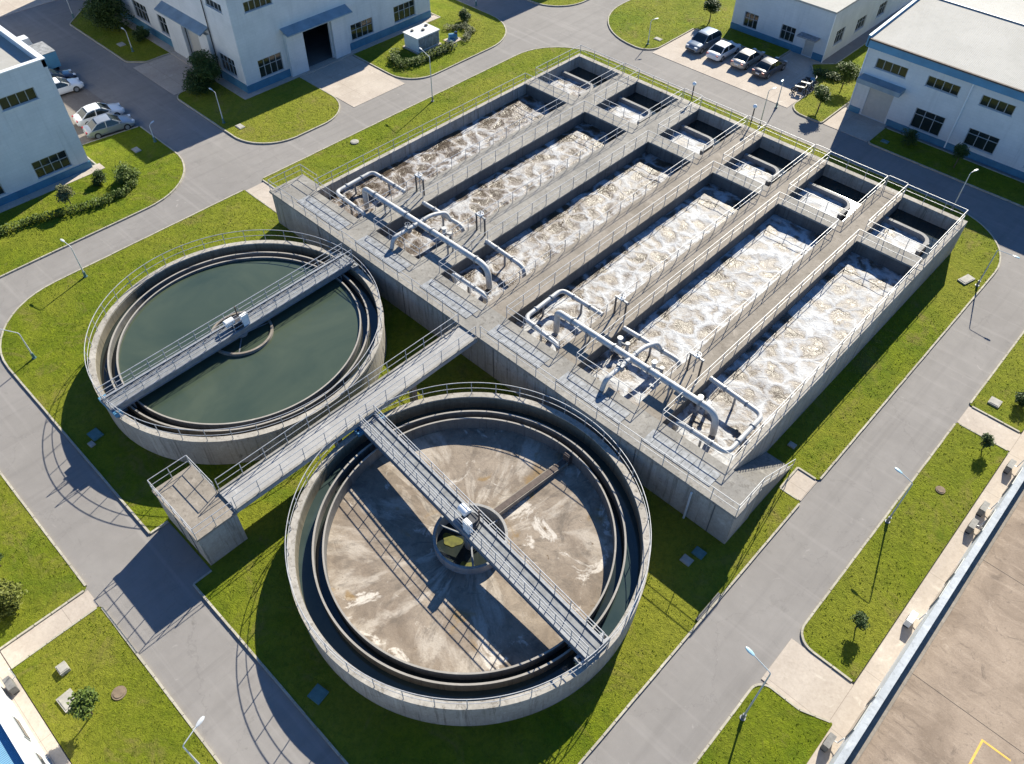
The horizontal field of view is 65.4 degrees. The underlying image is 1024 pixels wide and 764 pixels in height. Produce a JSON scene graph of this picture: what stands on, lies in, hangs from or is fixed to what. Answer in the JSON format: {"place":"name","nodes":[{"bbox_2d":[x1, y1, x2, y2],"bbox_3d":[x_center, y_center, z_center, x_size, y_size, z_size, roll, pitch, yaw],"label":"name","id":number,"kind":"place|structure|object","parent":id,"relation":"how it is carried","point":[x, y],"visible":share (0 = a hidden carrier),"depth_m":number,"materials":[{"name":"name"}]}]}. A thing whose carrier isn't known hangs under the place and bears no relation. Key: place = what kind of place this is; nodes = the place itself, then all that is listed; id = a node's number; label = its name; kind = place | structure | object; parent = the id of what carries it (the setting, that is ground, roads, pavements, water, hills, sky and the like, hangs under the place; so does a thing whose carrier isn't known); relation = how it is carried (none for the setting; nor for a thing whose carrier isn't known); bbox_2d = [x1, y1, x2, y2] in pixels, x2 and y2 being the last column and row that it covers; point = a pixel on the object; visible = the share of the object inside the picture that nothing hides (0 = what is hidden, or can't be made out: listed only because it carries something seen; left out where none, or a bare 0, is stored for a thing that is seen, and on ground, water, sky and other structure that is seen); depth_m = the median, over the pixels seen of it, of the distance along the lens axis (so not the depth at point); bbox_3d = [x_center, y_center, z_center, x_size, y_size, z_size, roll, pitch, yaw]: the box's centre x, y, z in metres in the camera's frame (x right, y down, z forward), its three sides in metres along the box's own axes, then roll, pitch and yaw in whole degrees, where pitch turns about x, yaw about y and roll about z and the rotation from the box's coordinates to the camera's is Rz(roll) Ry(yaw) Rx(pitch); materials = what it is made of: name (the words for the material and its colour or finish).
{"place":"outdoors","nodes":[
{"label":"outdoors","id":0,"kind":"place"},
{"bbox_2d":[0,0,54,16],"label":"yard","id":1,"kind":"structure","parent":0,"point":[8,7],"depth_m":96.45,"materials":[{"name":"concrete"}]},
{"bbox_2d":[0,475,85,646],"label":"lawn","id":2,"kind":"structure","parent":0,"point":[51,561],"depth_m":46.14,"materials":[{"name":"green plant"}]},
{"bbox_2d":[0,578,27,621],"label":"round bush","id":3,"kind":"object","parent":2,"relation":"on","point":[10,599],"visible":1,"depth_m":43.77,"materials":[{"name":"green plant"}]},
{"bbox_2d":[0,25,92,205],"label":"workshop hall","id":4,"kind":"structure","parent":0,"point":[41,146],"depth_m":68.23,"materials":[{"name":"paint"}]},
{"bbox_2d":[0,87,39,112],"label":"window","id":5,"kind":"structure","parent":4,"relation":"in","point":[29,94],"depth_m":66.10,"materials":[{"name":"black glass"}]},
{"bbox_2d":[31,150,73,180],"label":"window","id":6,"kind":"structure","parent":4,"relation":"in","point":[60,160],"depth_m":70.84,"materials":[{"name":"black glass"}]},
{"bbox_2d":[1,590,98,666],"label":"path","id":7,"kind":"structure","parent":0,"point":[44,631],"depth_m":43.78,"materials":[{"name":"concrete"}]},
{"bbox_2d":[0,126,182,275],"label":"lawn","id":8,"kind":"structure","parent":0,"point":[30,250],"depth_m":70.08,"materials":[{"name":"green plant"}]},
{"bbox_2d":[0,177,137,235],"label":"hedge","id":9,"kind":"object","parent":8,"relation":"on","point":[37,217],"visible":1,"depth_m":68.44,"materials":[{"name":"green plant"}]},
{"bbox_2d":[58,70,136,143],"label":"car park","id":10,"kind":"structure","parent":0,"point":[74,102],"depth_m":81.30,"materials":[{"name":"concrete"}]},
{"bbox_2d":[17,35,60,69],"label":"box truck","id":11,"kind":"object","parent":10,"relation":"on","point":[48,53],"visible":0.34,"depth_m":83.93,"materials":[{"name":"white paint"}]},
{"bbox_2d":[72,102,124,126],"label":"parked car","id":12,"kind":"object","parent":10,"relation":"on","point":[82,116],"visible":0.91,"depth_m":77.98,"materials":[{"name":"white paint"}]},
{"bbox_2d":[81,113,134,138],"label":"parked car","id":13,"kind":"object","parent":10,"relation":"on","point":[97,127],"visible":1,"depth_m":76.66,"materials":[{"name":"silver metal"}]},
{"bbox_2d":[11,607,217,763],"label":"lawn","id":14,"kind":"structure","parent":0,"point":[44,673],"depth_m":41.05,"materials":[{"name":"green plant"}]},
{"bbox_2d":[66,686,99,720],"bbox_3d":[-21.209,16.305,39.870,1.602,2.148,1.589,36,57,27],"label":"tree","id":15,"kind":"object","parent":14,"relation":"on","point":[85,699],"visible":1,"depth_m":39.32,"materials":[{"name":"green plant"}]},
{"bbox_2d":[71,3,168,60],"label":"lawn","id":16,"kind":"structure","parent":0,"point":[79,22],"depth_m":90.28,"materials":[{"name":"green plant"}]},
{"bbox_2d":[79,0,133,31],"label":"round bush","id":17,"kind":"object","parent":16,"relation":"on","point":[103,12],"visible":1,"depth_m":90.65,"materials":[{"name":"green plant"}]},
{"bbox_2d":[134,54,193,94],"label":"forecourt","id":18,"kind":"structure","parent":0,"point":[166,72],"depth_m":85.80,"materials":[{"name":"concrete"}]},
{"bbox_2d":[85,0,246,95],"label":"wall apron","id":19,"kind":"object","parent":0,"point":[160,43],"depth_m":88.24,"materials":[{"name":"concrete"}]},
{"bbox_2d":[178,77,338,142],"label":"lawn","id":20,"kind":"structure","parent":0,"point":[267,102],"depth_m":80.63,"materials":[{"name":"green plant"}]},
{"bbox_2d":[181,49,221,95],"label":"round bush","id":21,"kind":"object","parent":20,"relation":"on","point":[203,74],"visible":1,"depth_m":81.52,"materials":[{"name":"green plant"}]},
{"bbox_2d":[121,0,430,93],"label":"factory hall","id":22,"kind":"structure","parent":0,"point":[253,45],"depth_m":83.22,"materials":[{"name":"paint"}]},
{"bbox_2d":[257,52,285,79],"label":"window","id":23,"kind":"structure","parent":22,"relation":"in","point":[272,64],"depth_m":83.03,"materials":[{"name":"black glass"}]},
{"bbox_2d":[302,56,404,106],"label":"forecourt","id":24,"kind":"structure","parent":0,"point":[352,81],"depth_m":84.82,"materials":[{"name":"concrete"}]},
{"bbox_2d":[354,0,504,77],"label":"lawn","id":25,"kind":"structure","parent":0,"point":[445,9],"depth_m":90.64,"materials":[{"name":"green plant"}]},
{"bbox_2d":[402,23,441,54],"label":"transformer cabinet","id":26,"kind":"object","parent":25,"relation":"on","point":[424,37],"visible":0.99,"depth_m":88.88,"materials":[{"name":"metal"}]},
{"bbox_2d":[0,0,1023,763],"bbox_3d":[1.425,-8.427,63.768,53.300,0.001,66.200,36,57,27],"label":"lawn","id":27,"kind":"structure","parent":0,"point":[647,649],"depth_m":51.67,"materials":[{"name":"green plant"}]},
{"bbox_2d":[152,465,247,564],"bbox_3d":[-18.300,7.870,46.990,4.800,3.020,2.620,36,57,27],"label":"valve chamber","id":28,"kind":"object","parent":27,"relation":"on","point":[191,496],"visible":0.98,"depth_m":45.92,"materials":[{"name":"concrete"}]},
{"bbox_2d":[147,455,234,539],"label":"railing","id":29,"kind":"object","parent":28,"relation":"on","point":[169,505],"visible":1,"depth_m":45.23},
{"bbox_2d":[217,324,477,512],"bbox_3d":[-9.706,2.680,51.611,1.900,3.240,19.300,36,57,27],"label":"footbridge","id":30,"kind":"object","parent":28,"relation":"on","point":[249,476],"visible":0.76,"depth_m":49.83,"materials":[{"name":"concrete"}]},
{"bbox_2d":[214,314,458,489],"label":"railing","id":31,"kind":"object","parent":30,"relation":"on","point":[334,404],"visible":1,"depth_m":49.58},
{"bbox_2d":[232,326,475,507],"bbox_3d":[-9.056,1.690,49.610,0.052,1.072,19.152,36,57,27],"label":"railing","id":32,"kind":"object","parent":30,"relation":"on","point":[353,418],"visible":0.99,"depth_m":48.80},
{"bbox_2d":[89,240,386,464],"bbox_3d":[-19.084,-2.877,56.950,20.000,2.550,20.000,36,57,27],"label":"round tank","id":33,"kind":"object","parent":27,"relation":"on","point":[227,449],"visible":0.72,"depth_m":53.78,"materials":[{"name":"concrete"}]},
{"bbox_2d":[96,244,358,417],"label":"scraper bridge","id":34,"kind":"structure","parent":33,"relation":"on","point":[166,370],"depth_m":54.81,"materials":[{"name":"metal"}]},
{"bbox_2d":[84,230,381,440],"bbox_3d":[-19.067,-4.088,55.603,19.852,1.072,19.852,36,57,27],"label":"railing","id":35,"kind":"object","parent":33,"relation":"on","point":[103,397],"visible":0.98,"depth_m":54.07,"materials":[{"name":"metal"}]},
{"bbox_2d":[100,251,377,436],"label":"channel water","id":36,"kind":"structure","parent":33,"relation":"in","point":[373,320],"depth_m":56.11,"materials":[{"name":"liquid"}]},
{"bbox_2d":[119,259,359,422],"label":"tank water","id":37,"kind":"structure","parent":33,"relation":"in","point":[305,352],"depth_m":55.79,"materials":[{"name":"liquid"}]},
{"bbox_2d":[112,279,367,429],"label":"trough water","id":38,"kind":"structure","parent":33,"relation":"in","point":[363,312],"depth_m":55.66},
{"bbox_2d":[287,392,649,725],"bbox_3d":[-2.407,9.116,46.383,20.440,2.550,20.440,36,57,27],"label":"round tank","id":39,"kind":"object","parent":27,"relation":"on","point":[406,593],"visible":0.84,"depth_m":45.69,"materials":[{"name":"concrete"}]},
{"bbox_2d":[285,382,651,707],"bbox_3d":[-2.390,7.906,45.036,20.292,1.072,20.292,36,57,27],"label":"railing","id":40,"kind":"object","parent":39,"relation":"on","point":[467,703],"visible":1,"depth_m":42.45,"materials":[{"name":"metal"}]},
{"bbox_2d":[298,407,639,700],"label":"channel water","id":41,"kind":"structure","parent":39,"relation":"in","point":[341,646],"depth_m":43.74,"materials":[{"name":"liquid"}]},
{"bbox_2d":[316,444,622,682],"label":"trough water","id":42,"kind":"structure","parent":39,"relation":"in","point":[342,623],"depth_m":43.61,"materials":[{"name":"liquid"}]},
{"bbox_2d":[437,516,504,565],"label":"well water","id":43,"kind":"structure","parent":39,"relation":"in","point":[458,554],"depth_m":46.60,"materials":[{"name":"liquid"}]},
{"bbox_2d":[354,404,608,665],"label":"scraper bridge","id":44,"kind":"structure","parent":39,"relation":"on","point":[572,628],"depth_m":44.14,"materials":[{"name":"metal"}]},
{"bbox_2d":[493,451,571,514],"bbox_3d":[1.355,6.184,48.694,6.185,1.100,0.531,-33,56,-26],"label":"scraper arm","id":45,"kind":"object","parent":39,"relation":"on","point":[522,493],"visible":0.95,"depth_m":48.68,"materials":[{"name":"metal"}]},
{"bbox_2d":[269,53,967,543],"bbox_3d":[8.897,-12.703,65.609,45.300,3.313,36.720,36,57,27],"label":"aeration tank","id":46,"kind":"object","parent":27,"relation":"on","point":[747,471],"visible":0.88,"depth_m":61.23,"materials":[{"name":"concrete"}]},
{"bbox_2d":[268,164,458,320],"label":"railing","id":47,"kind":"object","parent":46,"relation":"on","point":[351,237],"visible":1,"depth_m":60.71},
{"bbox_2d":[336,171,406,215],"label":"loop pipe","id":48,"kind":"object","parent":46,"relation":"attached to","point":[362,178],"visible":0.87,"depth_m":66.23,"materials":[{"name":"metal"}]},
{"bbox_2d":[362,187,491,288],"bbox_3d":[-6.796,-11.590,61.935,13.878,2.439,5.360,19,51,15],"label":"header pipe","id":49,"kind":"object","parent":46,"relation":"on","point":[366,191],"visible":1,"depth_m":60.94,"materials":[{"name":"metal"}]},
{"bbox_2d":[327,94,555,218],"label":"basin water","id":50,"kind":"structure","parent":46,"relation":"in","point":[408,167],"depth_m":72.09,"materials":[{"name":"liquid"}]},
{"bbox_2d":[314,73,568,218],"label":"railing","id":51,"kind":"object","parent":46,"relation":"on","point":[436,128],"visible":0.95,"depth_m":69.50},
{"bbox_2d":[386,122,615,258],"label":"basin water","id":52,"kind":"structure","parent":46,"relation":"in","point":[487,192],"depth_m":68.72,"materials":[{"name":"liquid"}]},
{"bbox_2d":[373,100,628,259],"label":"railing","id":53,"kind":"object","parent":46,"relation":"on","point":[419,253],"visible":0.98,"depth_m":66.35,"materials":[{"name":"metal"}]},
{"bbox_2d":[449,152,679,302],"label":"basin water","id":54,"kind":"structure","parent":46,"relation":"in","point":[529,245],"depth_m":65.09,"materials":[{"name":"liquid"}]},
{"bbox_2d":[525,289,603,351],"bbox_3d":[3.432,-4.056,56.607,4.069,2.050,4.849,36,57,27],"label":"loop pipe","id":55,"kind":"object","parent":46,"relation":"attached to","point":[542,304],"visible":0.85,"depth_m":56.51,"materials":[{"name":"metal"}]},
{"bbox_2d":[439,130,694,298],"bbox_3d":[5.148,-13.918,63.764,5.012,1.072,25.292,36,57,27],"label":"railing","id":56,"kind":"object","parent":46,"relation":"on","point":[559,195],"visible":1,"depth_m":62.87,"materials":[{"name":"metal"}]},
{"bbox_2d":[515,183,747,350],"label":"basin water","id":57,"kind":"structure","parent":46,"relation":"in","point":[619,271],"depth_m":62.01,"materials":[{"name":"liquid"}]},
{"bbox_2d":[506,161,763,351],"bbox_3d":[10.103,-10.370,60.638,4.912,1.072,25.292,36,57,27],"label":"railing","id":58,"kind":"object","parent":46,"relation":"on","point":[625,232],"visible":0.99,"depth_m":59.73,"materials":[{"name":"metal"}]},
{"bbox_2d":[553,310,718,435],"bbox_3d":[7.921,-0.954,52.563,12.805,2.439,5.290,17,50,14],"label":"header pipe","id":59,"kind":"object","parent":46,"relation":"on","point":[656,374],"visible":1,"depth_m":51.58,"materials":[{"name":"metal"}]},
{"bbox_2d":[480,326,795,515],"bbox_3d":[6.486,3.347,50.370,21.979,4.193,7.218,18,50,15],"label":"railing","id":60,"kind":"object","parent":46,"relation":"on","point":[643,438],"visible":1,"depth_m":48.27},
{"bbox_2d":[666,129,714,153],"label":"basin water","id":61,"kind":"structure","parent":46,"relation":"in","point":[685,144],"depth_m":73.44,"materials":[{"name":"liquid"}]},
{"bbox_2d":[583,214,822,404],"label":"basin water","id":62,"kind":"structure","parent":46,"relation":"in","point":[685,320],"depth_m":58.90,"materials":[{"name":"liquid"}]},
{"bbox_2d":[576,192,838,404],"bbox_3d":[14.878,-6.951,57.626,5.312,1.072,25.292,36,57,27],"label":"railing","id":63,"kind":"object","parent":46,"relation":"on","point":[693,269],"visible":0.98,"depth_m":56.61,"materials":[{"name":"metal"}]},
{"bbox_2d":[671,376,762,453],"bbox_3d":[13.021,2.634,50.717,4.479,2.050,4.885,36,57,27],"label":"loop pipe","id":64,"kind":"object","parent":46,"relation":"attached to","point":[740,439],"visible":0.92,"depth_m":49.53,"materials":[{"name":"metal"}]},
{"bbox_2d":[730,158,780,184],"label":"basin water","id":65,"kind":"structure","parent":46,"relation":"in","point":[752,170],"depth_m":70.36,"materials":[{"name":"liquid"}]},
{"bbox_2d":[750,147,796,186],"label":"basin water","id":66,"kind":"structure","parent":46,"relation":"in","point":[780,163],"depth_m":71.71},
{"bbox_2d":[667,252,905,465],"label":"basin water","id":67,"kind":"structure","parent":46,"relation":"in","point":[771,369],"depth_m":55.61,"materials":[{"name":"liquid"}]},
{"bbox_2d":[661,229,921,465],"bbox_3d":[19.852,-3.389,54.489,5.062,1.072,25.292,36,57,27],"label":"railing","id":68,"kind":"object","parent":46,"relation":"on","point":[867,316],"visible":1,"depth_m":53.25,"materials":[{"name":"metal"}]},
{"bbox_2d":[794,187,851,217],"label":"basin water","id":69,"kind":"structure","parent":46,"relation":"in","point":[821,202],"depth_m":67.27,"materials":[{"name":"liquid"}]},
{"bbox_2d":[813,175,869,220],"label":"basin water","id":70,"kind":"structure","parent":46,"relation":"in","point":[853,196],"depth_m":68.53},
{"bbox_2d":[870,222,928,253],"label":"basin water","id":71,"kind":"structure","parent":46,"relation":"in","point":[897,237],"depth_m":64.18,"materials":[{"name":"liquid"}]},
{"bbox_2d":[889,209,949,259],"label":"basin water","id":72,"kind":"structure","parent":46,"relation":"in","point":[933,233],"depth_m":65.24,"materials":[{"name":"liquid"}]},
{"bbox_2d":[0,0,1023,763],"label":"road","id":73,"kind":"structure","parent":0,"point":[198,658],"depth_m":51.27,"materials":[{"name":"asphalt"}]},
{"bbox_2d":[0,683,50,763],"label":"store shed","id":74,"kind":"structure","parent":73,"relation":"on","point":[19,744],"depth_m":37.38,"materials":[{"name":"paint"}]},
{"bbox_2d":[0,653,70,763],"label":"drain strip","id":75,"kind":"object","parent":73,"relation":"on","point":[39,729],"visible":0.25,"depth_m":40.45,"materials":[{"name":"concrete"}]},
{"bbox_2d":[0,471,86,650],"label":"kerb","id":76,"kind":"structure","parent":73,"relation":"on","point":[68,563],"depth_m":45.67,"materials":[{"name":"concrete"}]},
{"bbox_2d":[0,163,104,212],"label":"wall apron","id":77,"kind":"object","parent":73,"relation":"on","point":[40,192],"depth_m":71.03,"materials":[{"name":"concrete"}]},
{"bbox_2d":[0,126,184,277],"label":"kerb","id":78,"kind":"structure","parent":73,"relation":"on","point":[99,230],"depth_m":68.56,"materials":[{"name":"concrete"}]},
{"bbox_2d":[11,607,221,763],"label":"kerb","id":79,"kind":"structure","parent":73,"relation":"on","point":[148,669],"depth_m":42.48,"materials":[{"name":"concrete"}]},
{"bbox_2d":[177,76,339,143],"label":"kerb","id":80,"kind":"structure","parent":73,"relation":"on","point":[289,139],"depth_m":79.02,"materials":[{"name":"concrete"}]},
{"bbox_2d":[240,15,438,99],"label":"building plinth","id":81,"kind":"structure","parent":73,"relation":"on","point":[330,61],"depth_m":87.46,"materials":[{"name":"concrete"}]},
{"bbox_2d":[0,47,1000,763],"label":"kerb","id":82,"kind":"structure","parent":73,"relation":"on","point":[708,609],"depth_m":51.42,"materials":[{"name":"concrete"}]},
{"bbox_2d":[693,683,829,763],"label":"kerb","id":83,"kind":"structure","parent":73,"relation":"on","point":[737,707],"depth_m":41.05,"materials":[{"name":"concrete"}]},
{"bbox_2d":[730,0,911,62],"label":"office block","id":84,"kind":"structure","parent":73,"relation":"on","point":[820,30],"depth_m":89.26,"materials":[{"name":"white paint"}]},
{"bbox_2d":[800,423,1007,682],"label":"kerb","id":85,"kind":"structure","parent":73,"relation":"on","point":[837,580],"depth_m":46.95,"materials":[{"name":"concrete"}]},
{"bbox_2d":[807,431,1023,763],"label":"sidewalk","id":86,"kind":"structure","parent":73,"relation":"on","point":[851,707],"depth_m":44.85,"materials":[{"name":"concrete"}]},
{"bbox_2d":[847,0,1023,179],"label":"warehouse","id":87,"kind":"structure","parent":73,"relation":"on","point":[947,74],"depth_m":75.44,"materials":[{"name":"white paint"}]},
{"bbox_2d":[861,88,893,122],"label":"shutter door","id":88,"kind":"structure","parent":87,"relation":"in","point":[877,104],"depth_m":79.53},
{"bbox_2d":[908,108,945,138],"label":"window","id":89,"kind":"structure","parent":87,"relation":"in","point":[928,122],"depth_m":77.11,"materials":[{"name":"black glass"}]},
{"bbox_2d":[961,128,999,155],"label":"window","id":90,"kind":"structure","parent":87,"relation":"in","point":[974,138],"depth_m":74.62,"materials":[{"name":"black glass"}]},
{"bbox_2d":[977,95,1016,117],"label":"window","id":91,"kind":"structure","parent":87,"relation":"in","point":[986,101],"depth_m":72.03,"materials":[{"name":"black glass"}]},
{"bbox_2d":[868,128,1023,207],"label":"kerb","id":92,"kind":"structure","parent":73,"relation":"on","point":[956,179],"depth_m":74.55,"materials":[{"name":"concrete"}]},
{"bbox_2d":[609,0,788,56],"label":"lawn","id":93,"kind":"structure","parent":0,"point":[668,18],"depth_m":94.78,"materials":[{"name":"green plant"}]},
{"bbox_2d":[652,29,814,107],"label":"car park","id":94,"kind":"structure","parent":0,"point":[724,71],"depth_m":86.67,"materials":[{"name":"concrete"}]},
{"bbox_2d":[685,26,721,53],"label":"parked car","id":95,"kind":"object","parent":94,"relation":"on","point":[701,41],"visible":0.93,"depth_m":89.47,"materials":[{"name":"grey paint"}]},
{"bbox_2d":[706,40,740,61],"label":"parked car","id":96,"kind":"object","parent":94,"relation":"on","point":[721,50],"visible":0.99,"depth_m":88.14,"materials":[{"name":"white paint"}]},
{"bbox_2d":[730,47,764,69],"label":"parked car","id":97,"kind":"object","parent":94,"relation":"on","point":[745,58],"visible":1,"depth_m":86.92,"materials":[{"name":"grey paint"}]},
{"bbox_2d":[751,56,786,78],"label":"parked car","id":98,"kind":"object","parent":94,"relation":"on","point":[766,67],"visible":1,"depth_m":85.63,"materials":[{"name":"grey paint"}]},
{"bbox_2d":[697,686,831,763],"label":"lawn","id":99,"kind":"structure","parent":0,"point":[785,716],"depth_m":40.31,"materials":[{"name":"green plant"}]},
{"bbox_2d":[782,469,816,500],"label":"path","id":100,"kind":"structure","parent":0,"point":[799,484],"depth_m":50.62,"materials":[{"name":"concrete"}]},
{"bbox_2d":[761,639,852,719],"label":"path","id":101,"kind":"structure","parent":0,"point":[801,677],"depth_m":42.20,"materials":[{"name":"concrete"}]},
{"bbox_2d":[794,44,867,121],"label":"lawn","id":102,"kind":"structure","parent":0,"point":[832,105],"depth_m":83.70,"materials":[{"name":"green plant"}]},
{"bbox_2d":[823,107,886,141],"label":"forecourt","id":103,"kind":"structure","parent":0,"point":[856,125],"depth_m":79.81,"materials":[{"name":"concrete"}]},
{"bbox_2d":[803,423,1007,681],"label":"lawn","id":104,"kind":"structure","parent":0,"point":[963,476],"depth_m":47.30,"materials":[{"name":"green plant"}]},
{"bbox_2d":[828,462,1023,763],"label":"pump house","id":105,"kind":"structure","parent":0,"point":[950,689],"depth_m":40.13,"materials":[{"name":"concrete"}]},
{"bbox_2d":[870,128,1023,205],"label":"lawn","id":106,"kind":"structure","parent":0,"point":[915,154],"depth_m":74.88,"materials":[{"name":"green plant"}]},
{"bbox_2d":[957,407,1020,451],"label":"path","id":107,"kind":"structure","parent":0,"point":[981,424],"depth_m":53.88,"materials":[{"name":"concrete"}]},
{"bbox_2d":[970,334,1023,431],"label":"lawn","id":108,"kind":"structure","parent":0,"point":[1005,414],"depth_m":56.07,"materials":[{"name":"green plant"}]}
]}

